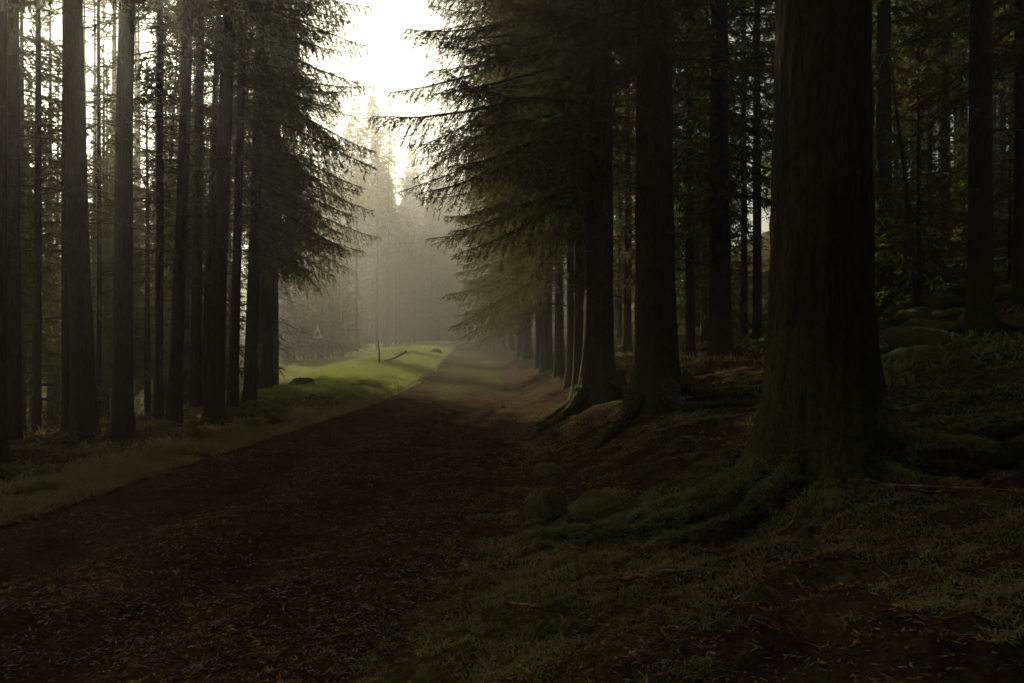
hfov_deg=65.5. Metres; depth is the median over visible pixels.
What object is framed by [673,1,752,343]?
slope spruce
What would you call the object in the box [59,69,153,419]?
tree
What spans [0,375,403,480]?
verge undergrowth
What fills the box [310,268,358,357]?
young spruce
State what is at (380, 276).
spruce
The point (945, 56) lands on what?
slope spruce
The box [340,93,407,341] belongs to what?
spruce
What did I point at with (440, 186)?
spruce
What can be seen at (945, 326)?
mossy boulder
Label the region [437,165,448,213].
spruce
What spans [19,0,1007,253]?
sky
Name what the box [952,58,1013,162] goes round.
slope sapling
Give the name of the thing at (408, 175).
spruce
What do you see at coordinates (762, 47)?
slope spruce
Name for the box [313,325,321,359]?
warning sign
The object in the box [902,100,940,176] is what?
slope sapling
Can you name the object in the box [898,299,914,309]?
mossy boulder
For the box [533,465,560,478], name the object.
mossy stone
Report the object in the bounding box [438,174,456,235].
spruce
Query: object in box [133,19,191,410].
tree
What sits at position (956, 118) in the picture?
slope spruce
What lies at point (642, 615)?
needle litter
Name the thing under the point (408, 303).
bare larch
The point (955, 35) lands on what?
slope spruce
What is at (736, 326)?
slope sapling
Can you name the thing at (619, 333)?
slope spruce
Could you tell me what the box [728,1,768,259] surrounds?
slope spruce
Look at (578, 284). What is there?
bank spruce
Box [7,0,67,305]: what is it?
viewpoint spruce
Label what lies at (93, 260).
tree
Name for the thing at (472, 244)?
spruce
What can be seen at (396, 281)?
bare larch
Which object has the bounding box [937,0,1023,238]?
slope spruce
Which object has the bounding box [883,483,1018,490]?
fallen twig
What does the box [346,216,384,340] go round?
spruce
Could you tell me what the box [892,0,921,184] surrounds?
slope spruce
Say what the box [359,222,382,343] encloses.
bare larch
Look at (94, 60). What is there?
tall spruce
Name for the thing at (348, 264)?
bare larch
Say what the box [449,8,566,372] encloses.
bank spruce
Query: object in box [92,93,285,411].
young spruce
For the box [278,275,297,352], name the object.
young spruce
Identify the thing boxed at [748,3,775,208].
slope spruce
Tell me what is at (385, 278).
bare larch
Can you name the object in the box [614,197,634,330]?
slope spruce
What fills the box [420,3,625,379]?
bank spruce
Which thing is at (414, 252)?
spruce
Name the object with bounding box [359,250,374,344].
bare larch
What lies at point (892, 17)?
slope spruce
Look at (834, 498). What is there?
bank moss
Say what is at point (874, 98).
slope spruce
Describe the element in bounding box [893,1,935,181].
slope spruce
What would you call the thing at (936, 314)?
mossy boulder
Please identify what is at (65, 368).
slim spruce
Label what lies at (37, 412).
slim spruce
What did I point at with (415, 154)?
spruce
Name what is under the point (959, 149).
slope sapling
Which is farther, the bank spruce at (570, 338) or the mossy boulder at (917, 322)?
the bank spruce at (570, 338)
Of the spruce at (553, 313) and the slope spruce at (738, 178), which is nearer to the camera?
the slope spruce at (738, 178)
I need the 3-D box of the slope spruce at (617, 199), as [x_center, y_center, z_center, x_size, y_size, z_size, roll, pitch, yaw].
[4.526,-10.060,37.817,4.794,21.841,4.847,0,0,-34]
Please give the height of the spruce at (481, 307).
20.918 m
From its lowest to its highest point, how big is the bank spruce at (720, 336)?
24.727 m
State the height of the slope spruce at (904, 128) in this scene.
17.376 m
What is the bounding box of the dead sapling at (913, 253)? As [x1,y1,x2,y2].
[873,55,946,306]
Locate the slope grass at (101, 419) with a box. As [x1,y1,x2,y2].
[23,360,349,437]
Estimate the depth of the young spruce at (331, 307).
64.99 m
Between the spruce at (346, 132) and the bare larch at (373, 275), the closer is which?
the bare larch at (373, 275)
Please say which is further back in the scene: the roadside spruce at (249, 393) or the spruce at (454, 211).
the spruce at (454, 211)
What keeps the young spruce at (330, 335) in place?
on the forest ground at (816, 620)
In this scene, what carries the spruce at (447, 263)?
on the forest ground at (816, 620)
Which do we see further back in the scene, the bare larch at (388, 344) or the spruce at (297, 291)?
the spruce at (297, 291)
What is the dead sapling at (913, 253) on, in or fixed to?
on the forest ground at (816, 620)
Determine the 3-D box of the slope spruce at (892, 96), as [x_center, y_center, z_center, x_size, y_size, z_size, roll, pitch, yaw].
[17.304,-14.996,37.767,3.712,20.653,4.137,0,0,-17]
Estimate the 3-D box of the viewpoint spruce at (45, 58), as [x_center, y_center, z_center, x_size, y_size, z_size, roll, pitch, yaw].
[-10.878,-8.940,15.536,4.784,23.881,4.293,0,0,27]
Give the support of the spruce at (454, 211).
on the forest ground at (816, 620)
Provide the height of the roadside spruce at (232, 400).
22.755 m
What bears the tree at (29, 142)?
on the forest ground at (816, 620)
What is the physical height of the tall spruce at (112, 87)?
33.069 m
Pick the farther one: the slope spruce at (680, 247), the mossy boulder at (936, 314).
the slope spruce at (680, 247)
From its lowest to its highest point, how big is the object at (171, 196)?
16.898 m
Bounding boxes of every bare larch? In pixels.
[309,201,336,357]
[330,238,349,354]
[331,237,349,350]
[335,209,359,333]
[338,207,361,349]
[341,209,376,350]
[358,253,371,342]
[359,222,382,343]
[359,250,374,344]
[364,224,387,348]
[369,238,384,342]
[373,231,393,342]
[374,233,399,346]
[374,241,393,348]
[378,232,406,344]
[380,234,402,346]
[382,218,410,343]
[384,240,409,343]
[389,242,414,343]
[397,238,423,342]
[404,254,426,341]
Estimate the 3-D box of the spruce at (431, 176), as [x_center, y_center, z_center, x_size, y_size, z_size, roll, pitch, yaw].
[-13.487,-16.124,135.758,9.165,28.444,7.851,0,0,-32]
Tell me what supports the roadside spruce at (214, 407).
on the forest ground at (816, 620)
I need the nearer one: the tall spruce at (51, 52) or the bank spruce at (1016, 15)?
the bank spruce at (1016, 15)
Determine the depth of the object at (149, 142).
42.76 m
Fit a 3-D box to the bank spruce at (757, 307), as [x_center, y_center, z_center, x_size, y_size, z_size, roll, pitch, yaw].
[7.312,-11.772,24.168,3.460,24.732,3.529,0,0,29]
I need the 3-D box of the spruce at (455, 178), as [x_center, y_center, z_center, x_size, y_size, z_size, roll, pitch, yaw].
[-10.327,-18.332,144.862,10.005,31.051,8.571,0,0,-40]
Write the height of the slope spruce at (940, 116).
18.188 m
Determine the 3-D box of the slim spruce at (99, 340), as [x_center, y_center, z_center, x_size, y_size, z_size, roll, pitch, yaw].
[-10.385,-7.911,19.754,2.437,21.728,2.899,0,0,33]
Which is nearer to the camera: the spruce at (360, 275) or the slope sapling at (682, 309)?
the slope sapling at (682, 309)
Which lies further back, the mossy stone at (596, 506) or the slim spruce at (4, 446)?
the slim spruce at (4, 446)
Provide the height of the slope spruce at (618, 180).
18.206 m
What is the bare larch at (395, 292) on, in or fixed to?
on the forest ground at (816, 620)
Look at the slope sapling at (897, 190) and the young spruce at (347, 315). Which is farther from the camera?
the young spruce at (347, 315)
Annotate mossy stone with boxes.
[523,488,567,520]
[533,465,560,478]
[567,489,639,523]
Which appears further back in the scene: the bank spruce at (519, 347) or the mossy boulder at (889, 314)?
the bank spruce at (519, 347)
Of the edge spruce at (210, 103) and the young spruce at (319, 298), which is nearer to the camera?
the edge spruce at (210, 103)
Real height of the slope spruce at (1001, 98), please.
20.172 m
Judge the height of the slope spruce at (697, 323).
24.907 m
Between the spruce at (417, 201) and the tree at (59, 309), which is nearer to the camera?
the tree at (59, 309)
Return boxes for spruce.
[0,0,49,464]
[0,27,76,274]
[7,0,52,439]
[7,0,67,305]
[7,0,91,341]
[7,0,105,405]
[7,0,218,440]
[7,0,242,436]
[7,95,152,436]
[7,99,56,319]
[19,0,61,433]
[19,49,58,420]
[20,0,117,430]
[20,1,86,434]
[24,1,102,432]
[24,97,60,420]
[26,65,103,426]
[41,0,295,423]
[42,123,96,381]
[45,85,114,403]
[46,2,58,94]
[47,0,282,420]
[52,0,117,422]
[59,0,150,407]
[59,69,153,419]
[83,0,101,166]
[86,0,96,235]
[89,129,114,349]
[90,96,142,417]
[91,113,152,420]
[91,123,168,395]
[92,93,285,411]
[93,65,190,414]
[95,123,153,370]
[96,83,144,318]
[100,0,118,160]
[101,2,117,235]
[109,0,336,422]
[110,0,290,410]
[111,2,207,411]
[133,0,312,403]
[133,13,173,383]
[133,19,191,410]
[134,5,136,247]
[136,1,143,322]
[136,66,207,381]
[140,0,338,408]
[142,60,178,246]
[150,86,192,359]
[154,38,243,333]
[155,0,377,401]
[168,0,376,388]
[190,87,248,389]
[203,0,349,389]
[203,0,381,385]
[204,66,245,361]
[278,274,322,360]
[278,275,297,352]
[278,278,313,359]
[279,252,308,330]
[279,260,317,359]
[280,49,318,358]
[282,260,340,359]
[285,284,319,359]
[299,253,349,358]
[303,196,333,327]
[306,87,348,352]
[309,253,357,357]
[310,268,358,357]
[318,152,346,284]
[319,261,373,357]
[321,121,367,339]
[338,79,380,347]
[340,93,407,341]
[341,223,361,339]
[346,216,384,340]
[358,108,392,343]
[358,187,402,341]
[364,0,709,440]
[371,98,409,341]
[382,0,635,400]
[385,175,400,240]
[389,220,411,340]
[389,223,410,338]
[392,213,422,340]
[397,0,635,389]
[397,141,423,230]
[397,173,419,241]
[398,176,418,267]
[402,170,424,251]
[409,229,417,338]
[410,234,434,341]
[413,200,451,340]
[415,201,442,339]
[419,186,442,249]
[419,205,444,339]
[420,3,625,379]
[421,165,448,242]
[423,169,443,211]
[423,209,451,339]
[434,212,469,340]
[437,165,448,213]
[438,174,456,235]
[441,3,566,370]
[445,180,478,337]
[446,158,463,212]
[446,227,465,312]
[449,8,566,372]
[453,223,478,339]
[454,24,534,361]
[457,35,521,357]
[457,127,506,351]
[458,115,514,352]
[458,161,479,328]
[462,156,486,326]
[466,0,775,454]
[474,254,492,335]
[522,0,1023,567]
[552,241,566,332]
[612,14,746,282]
[612,25,634,338]
[612,37,684,352]
[613,6,707,282]
[613,38,634,338]
[613,48,635,309]
[613,82,634,299]
[613,141,675,291]
[614,0,775,359]
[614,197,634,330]
[616,0,773,357]
[630,74,698,300]
[672,0,774,317]
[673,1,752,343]
[673,35,734,315]
[673,70,732,310]
[674,3,770,277]
[675,3,751,327]
[696,0,775,340]
[700,0,775,337]
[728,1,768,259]
[728,34,751,244]
[734,2,876,91]
[739,31,774,275]
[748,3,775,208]
[751,2,774,214]
[761,69,773,180]
[871,0,933,242]
[871,0,958,213]
[871,0,969,317]
[871,0,1023,335]
[872,0,1023,310]
[874,1,926,205]
[874,3,902,191]
[874,5,916,217]
[875,0,913,127]
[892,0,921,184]
[892,0,968,222]
[892,0,1013,253]
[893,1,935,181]
[893,65,938,168]
[899,15,968,170]
[914,8,969,169]
[916,4,998,201]
[919,11,993,165]
[923,108,953,163]
[935,18,968,162]
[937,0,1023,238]
[959,3,1013,195]
[961,1,1013,151]
[964,0,1013,197]
[968,13,1013,146]
[992,1,1013,140]
[992,57,998,153]
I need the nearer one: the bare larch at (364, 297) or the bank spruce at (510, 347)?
the bank spruce at (510, 347)
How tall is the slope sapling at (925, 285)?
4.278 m
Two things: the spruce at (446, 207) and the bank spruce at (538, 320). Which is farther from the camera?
the spruce at (446, 207)
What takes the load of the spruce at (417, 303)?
on the forest ground at (816, 620)
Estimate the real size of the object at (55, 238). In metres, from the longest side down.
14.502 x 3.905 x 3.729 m
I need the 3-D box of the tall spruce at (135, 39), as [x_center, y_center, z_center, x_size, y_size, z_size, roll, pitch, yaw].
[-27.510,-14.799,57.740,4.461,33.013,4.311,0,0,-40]
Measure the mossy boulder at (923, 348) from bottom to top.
0.472 m
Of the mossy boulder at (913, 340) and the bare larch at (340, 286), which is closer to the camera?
the mossy boulder at (913, 340)
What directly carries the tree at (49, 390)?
on the forest ground at (816, 620)
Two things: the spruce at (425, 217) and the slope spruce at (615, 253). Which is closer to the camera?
the slope spruce at (615, 253)
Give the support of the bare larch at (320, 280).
on the forest ground at (816, 620)
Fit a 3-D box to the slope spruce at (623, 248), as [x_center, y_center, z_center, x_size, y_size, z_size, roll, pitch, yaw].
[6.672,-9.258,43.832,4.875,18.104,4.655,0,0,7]
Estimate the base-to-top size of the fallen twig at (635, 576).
0.099 m
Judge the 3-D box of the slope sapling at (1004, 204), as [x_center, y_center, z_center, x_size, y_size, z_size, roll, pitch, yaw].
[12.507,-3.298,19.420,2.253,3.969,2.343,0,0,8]
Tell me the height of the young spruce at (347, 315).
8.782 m
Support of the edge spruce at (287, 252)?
on the forest ground at (816, 620)
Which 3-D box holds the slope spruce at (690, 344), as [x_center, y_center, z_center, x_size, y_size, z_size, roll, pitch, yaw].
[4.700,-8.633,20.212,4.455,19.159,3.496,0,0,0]
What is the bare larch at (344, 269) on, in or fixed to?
on the forest ground at (816, 620)
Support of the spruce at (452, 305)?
on the forest ground at (816, 620)
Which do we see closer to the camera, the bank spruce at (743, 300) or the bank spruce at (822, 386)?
the bank spruce at (822, 386)
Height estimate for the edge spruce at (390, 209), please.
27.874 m
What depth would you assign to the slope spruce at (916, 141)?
50.25 m
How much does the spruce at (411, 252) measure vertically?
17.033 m
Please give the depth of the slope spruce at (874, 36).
29.84 m
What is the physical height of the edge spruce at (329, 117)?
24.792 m
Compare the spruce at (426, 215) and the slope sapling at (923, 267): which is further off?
the spruce at (426, 215)
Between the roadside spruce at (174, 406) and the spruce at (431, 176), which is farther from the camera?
the spruce at (431, 176)
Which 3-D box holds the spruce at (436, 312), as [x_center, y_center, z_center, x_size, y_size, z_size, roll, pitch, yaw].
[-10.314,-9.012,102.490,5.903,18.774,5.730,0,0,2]
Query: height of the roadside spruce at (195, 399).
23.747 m
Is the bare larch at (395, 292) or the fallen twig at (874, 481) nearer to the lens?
the fallen twig at (874, 481)
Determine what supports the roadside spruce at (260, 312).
on the forest ground at (816, 620)
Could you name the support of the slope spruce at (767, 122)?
on the forest ground at (816, 620)
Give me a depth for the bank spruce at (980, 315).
12.47 m
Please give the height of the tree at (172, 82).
15.219 m
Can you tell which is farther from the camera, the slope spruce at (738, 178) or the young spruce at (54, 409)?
the slope spruce at (738, 178)
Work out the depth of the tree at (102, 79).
35.96 m
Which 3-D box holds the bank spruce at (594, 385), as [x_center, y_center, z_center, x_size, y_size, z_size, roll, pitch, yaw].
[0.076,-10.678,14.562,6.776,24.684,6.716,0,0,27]
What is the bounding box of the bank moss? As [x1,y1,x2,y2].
[256,270,1023,682]
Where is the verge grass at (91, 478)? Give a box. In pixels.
[0,376,423,527]
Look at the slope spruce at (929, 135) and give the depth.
32.93 m
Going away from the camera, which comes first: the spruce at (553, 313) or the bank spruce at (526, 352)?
the bank spruce at (526, 352)
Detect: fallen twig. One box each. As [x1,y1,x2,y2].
[504,600,537,607]
[620,568,696,580]
[772,504,799,538]
[865,478,944,492]
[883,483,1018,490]
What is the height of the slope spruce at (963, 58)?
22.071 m
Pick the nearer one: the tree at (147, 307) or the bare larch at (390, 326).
the tree at (147, 307)
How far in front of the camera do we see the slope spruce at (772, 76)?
26.49 m
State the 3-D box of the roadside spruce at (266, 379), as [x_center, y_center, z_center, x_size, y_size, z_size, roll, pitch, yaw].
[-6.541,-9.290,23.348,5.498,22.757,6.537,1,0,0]
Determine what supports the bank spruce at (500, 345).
on the forest ground at (816, 620)
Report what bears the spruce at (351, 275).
on the forest ground at (816, 620)
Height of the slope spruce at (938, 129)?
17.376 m
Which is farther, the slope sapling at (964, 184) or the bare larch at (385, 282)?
the bare larch at (385, 282)
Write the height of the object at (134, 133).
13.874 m
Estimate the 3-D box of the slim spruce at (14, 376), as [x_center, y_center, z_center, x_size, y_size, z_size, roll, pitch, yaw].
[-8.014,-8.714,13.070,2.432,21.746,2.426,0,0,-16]
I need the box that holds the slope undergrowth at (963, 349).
[554,168,1023,398]
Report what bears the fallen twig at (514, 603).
on the forest ground at (816, 620)
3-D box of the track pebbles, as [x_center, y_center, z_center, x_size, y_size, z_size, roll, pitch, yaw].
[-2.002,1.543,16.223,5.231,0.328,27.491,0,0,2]
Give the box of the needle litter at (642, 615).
[0,359,1023,682]
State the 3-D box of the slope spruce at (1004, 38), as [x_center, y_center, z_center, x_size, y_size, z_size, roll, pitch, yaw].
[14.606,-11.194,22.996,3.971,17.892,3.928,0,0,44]
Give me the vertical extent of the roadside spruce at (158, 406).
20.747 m
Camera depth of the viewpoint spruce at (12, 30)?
10.84 m
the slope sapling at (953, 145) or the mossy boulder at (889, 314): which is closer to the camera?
the mossy boulder at (889, 314)
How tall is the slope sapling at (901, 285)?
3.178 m
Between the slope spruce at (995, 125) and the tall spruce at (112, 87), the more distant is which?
the tall spruce at (112, 87)
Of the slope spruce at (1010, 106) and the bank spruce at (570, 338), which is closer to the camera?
the bank spruce at (570, 338)
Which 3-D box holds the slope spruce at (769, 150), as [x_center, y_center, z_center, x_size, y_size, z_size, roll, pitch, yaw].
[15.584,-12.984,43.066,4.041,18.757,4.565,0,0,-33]
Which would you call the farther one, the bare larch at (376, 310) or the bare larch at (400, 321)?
the bare larch at (400, 321)
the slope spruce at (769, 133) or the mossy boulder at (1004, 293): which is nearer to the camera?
the mossy boulder at (1004, 293)
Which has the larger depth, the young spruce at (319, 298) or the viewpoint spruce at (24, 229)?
the young spruce at (319, 298)
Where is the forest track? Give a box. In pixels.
[0,306,632,682]
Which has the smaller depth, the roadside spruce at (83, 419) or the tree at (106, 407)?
the roadside spruce at (83, 419)
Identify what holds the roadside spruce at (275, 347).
on the forest ground at (816, 620)
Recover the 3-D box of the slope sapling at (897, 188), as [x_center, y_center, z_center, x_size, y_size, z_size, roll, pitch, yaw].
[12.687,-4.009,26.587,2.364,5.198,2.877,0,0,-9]
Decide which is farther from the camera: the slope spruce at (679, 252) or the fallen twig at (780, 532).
the slope spruce at (679, 252)
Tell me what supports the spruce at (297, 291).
on the forest ground at (816, 620)
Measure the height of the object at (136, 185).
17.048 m
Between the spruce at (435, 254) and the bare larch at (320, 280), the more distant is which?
the spruce at (435, 254)
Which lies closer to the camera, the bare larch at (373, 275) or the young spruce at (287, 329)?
the young spruce at (287, 329)
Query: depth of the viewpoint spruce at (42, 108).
18.09 m
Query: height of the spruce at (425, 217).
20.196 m
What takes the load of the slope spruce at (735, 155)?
on the forest ground at (816, 620)
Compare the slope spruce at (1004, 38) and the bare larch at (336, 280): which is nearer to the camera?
the slope spruce at (1004, 38)
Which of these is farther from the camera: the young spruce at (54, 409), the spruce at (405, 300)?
the spruce at (405, 300)
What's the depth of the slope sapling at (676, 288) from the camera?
45.51 m
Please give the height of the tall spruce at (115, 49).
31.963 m
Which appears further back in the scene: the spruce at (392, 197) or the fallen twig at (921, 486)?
the spruce at (392, 197)
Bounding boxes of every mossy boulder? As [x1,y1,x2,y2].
[881,345,947,363]
[882,327,955,350]
[884,305,899,317]
[885,318,947,330]
[891,306,938,324]
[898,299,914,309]
[919,293,962,309]
[924,322,958,329]
[932,308,964,317]
[994,285,1011,301]
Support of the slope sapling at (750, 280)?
on the forest ground at (816, 620)
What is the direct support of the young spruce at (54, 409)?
on the forest ground at (816, 620)
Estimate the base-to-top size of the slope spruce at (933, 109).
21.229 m
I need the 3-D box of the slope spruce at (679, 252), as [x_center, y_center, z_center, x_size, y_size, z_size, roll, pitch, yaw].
[4.429,-9.804,22.549,3.891,21.644,4.336,0,0,-45]
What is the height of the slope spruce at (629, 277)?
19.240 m
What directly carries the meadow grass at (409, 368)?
on the forest ground at (816, 620)
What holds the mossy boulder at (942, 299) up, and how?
on the forest ground at (816, 620)
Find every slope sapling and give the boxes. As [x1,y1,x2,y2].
[631,220,683,311]
[632,198,700,327]
[681,200,752,333]
[730,199,768,296]
[873,38,967,300]
[873,123,951,294]
[874,148,912,239]
[874,150,966,306]
[874,200,933,304]
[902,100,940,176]
[933,107,968,179]
[933,107,1013,253]
[936,116,967,229]
[946,111,1013,285]
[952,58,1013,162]
[993,180,1013,267]
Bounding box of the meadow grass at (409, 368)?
[144,341,462,415]
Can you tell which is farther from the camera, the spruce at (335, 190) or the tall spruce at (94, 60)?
the spruce at (335, 190)
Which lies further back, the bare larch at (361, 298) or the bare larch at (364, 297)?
the bare larch at (364, 297)
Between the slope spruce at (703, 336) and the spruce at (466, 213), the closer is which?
the slope spruce at (703, 336)
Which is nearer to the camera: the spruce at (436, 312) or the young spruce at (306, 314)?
the young spruce at (306, 314)
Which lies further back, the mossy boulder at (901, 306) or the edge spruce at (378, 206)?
the edge spruce at (378, 206)
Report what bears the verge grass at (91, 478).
on the forest ground at (816, 620)
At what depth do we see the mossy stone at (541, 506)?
6.78 m
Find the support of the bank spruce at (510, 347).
on the forest ground at (816, 620)
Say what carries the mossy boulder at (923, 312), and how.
on the forest ground at (816, 620)
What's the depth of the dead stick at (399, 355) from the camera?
39.09 m
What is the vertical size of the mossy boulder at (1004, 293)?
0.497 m
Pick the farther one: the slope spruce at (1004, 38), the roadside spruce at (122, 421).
the slope spruce at (1004, 38)
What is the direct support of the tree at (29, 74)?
on the forest ground at (816, 620)
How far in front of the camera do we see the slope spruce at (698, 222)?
38.96 m
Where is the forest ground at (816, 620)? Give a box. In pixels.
[0,150,1023,682]
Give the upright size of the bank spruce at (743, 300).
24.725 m
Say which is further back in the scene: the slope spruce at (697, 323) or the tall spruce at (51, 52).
the tall spruce at (51, 52)
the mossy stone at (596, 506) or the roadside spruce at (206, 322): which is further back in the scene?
the roadside spruce at (206, 322)
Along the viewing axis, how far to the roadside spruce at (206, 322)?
18.43 m
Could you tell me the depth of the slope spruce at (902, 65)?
43.26 m
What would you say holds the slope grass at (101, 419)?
on the forest ground at (816, 620)
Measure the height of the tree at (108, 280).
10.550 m
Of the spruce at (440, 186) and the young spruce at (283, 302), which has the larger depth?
the spruce at (440, 186)
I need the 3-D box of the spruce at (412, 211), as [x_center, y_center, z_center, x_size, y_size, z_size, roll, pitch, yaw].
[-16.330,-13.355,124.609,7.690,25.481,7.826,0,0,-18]
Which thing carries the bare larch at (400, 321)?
on the forest ground at (816, 620)
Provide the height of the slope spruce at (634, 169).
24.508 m
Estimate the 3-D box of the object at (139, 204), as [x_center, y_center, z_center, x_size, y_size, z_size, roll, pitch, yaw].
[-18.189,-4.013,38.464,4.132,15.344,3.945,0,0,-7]
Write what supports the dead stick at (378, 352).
on the forest ground at (816, 620)
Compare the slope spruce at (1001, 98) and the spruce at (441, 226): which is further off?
the spruce at (441, 226)
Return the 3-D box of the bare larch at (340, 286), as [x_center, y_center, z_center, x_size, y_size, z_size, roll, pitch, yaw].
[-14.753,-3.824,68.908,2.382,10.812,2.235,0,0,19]
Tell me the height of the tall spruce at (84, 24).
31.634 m
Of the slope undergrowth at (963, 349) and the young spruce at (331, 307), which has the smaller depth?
the slope undergrowth at (963, 349)
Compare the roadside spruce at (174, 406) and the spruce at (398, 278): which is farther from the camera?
the spruce at (398, 278)
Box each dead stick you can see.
[377,340,379,362]
[384,351,406,360]
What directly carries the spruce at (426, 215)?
on the forest ground at (816, 620)
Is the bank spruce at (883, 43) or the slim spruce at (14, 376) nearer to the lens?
the slim spruce at (14, 376)
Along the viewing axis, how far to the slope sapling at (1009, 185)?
16.35 m
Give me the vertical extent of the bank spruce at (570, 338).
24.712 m
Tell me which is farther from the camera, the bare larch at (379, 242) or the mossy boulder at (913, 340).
the bare larch at (379, 242)
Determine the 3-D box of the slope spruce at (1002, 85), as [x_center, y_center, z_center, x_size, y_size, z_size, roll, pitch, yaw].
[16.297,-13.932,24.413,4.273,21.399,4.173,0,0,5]
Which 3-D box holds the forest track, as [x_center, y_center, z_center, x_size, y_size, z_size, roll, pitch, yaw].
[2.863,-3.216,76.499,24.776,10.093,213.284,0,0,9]
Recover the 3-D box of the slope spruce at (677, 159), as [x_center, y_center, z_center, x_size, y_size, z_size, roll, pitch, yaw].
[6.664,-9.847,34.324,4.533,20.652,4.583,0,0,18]
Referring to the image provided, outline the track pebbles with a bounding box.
[0,382,539,682]
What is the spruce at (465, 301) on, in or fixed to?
on the forest ground at (816, 620)
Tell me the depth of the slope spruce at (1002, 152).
29.92 m
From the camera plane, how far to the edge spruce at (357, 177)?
80.47 m
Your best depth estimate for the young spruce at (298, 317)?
60.33 m
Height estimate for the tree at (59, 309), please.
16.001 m
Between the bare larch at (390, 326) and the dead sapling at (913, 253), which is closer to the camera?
the dead sapling at (913, 253)
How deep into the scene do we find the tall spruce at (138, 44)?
55.45 m
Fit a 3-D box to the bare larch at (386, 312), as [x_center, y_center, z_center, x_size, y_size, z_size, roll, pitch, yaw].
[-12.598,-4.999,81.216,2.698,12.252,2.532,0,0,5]

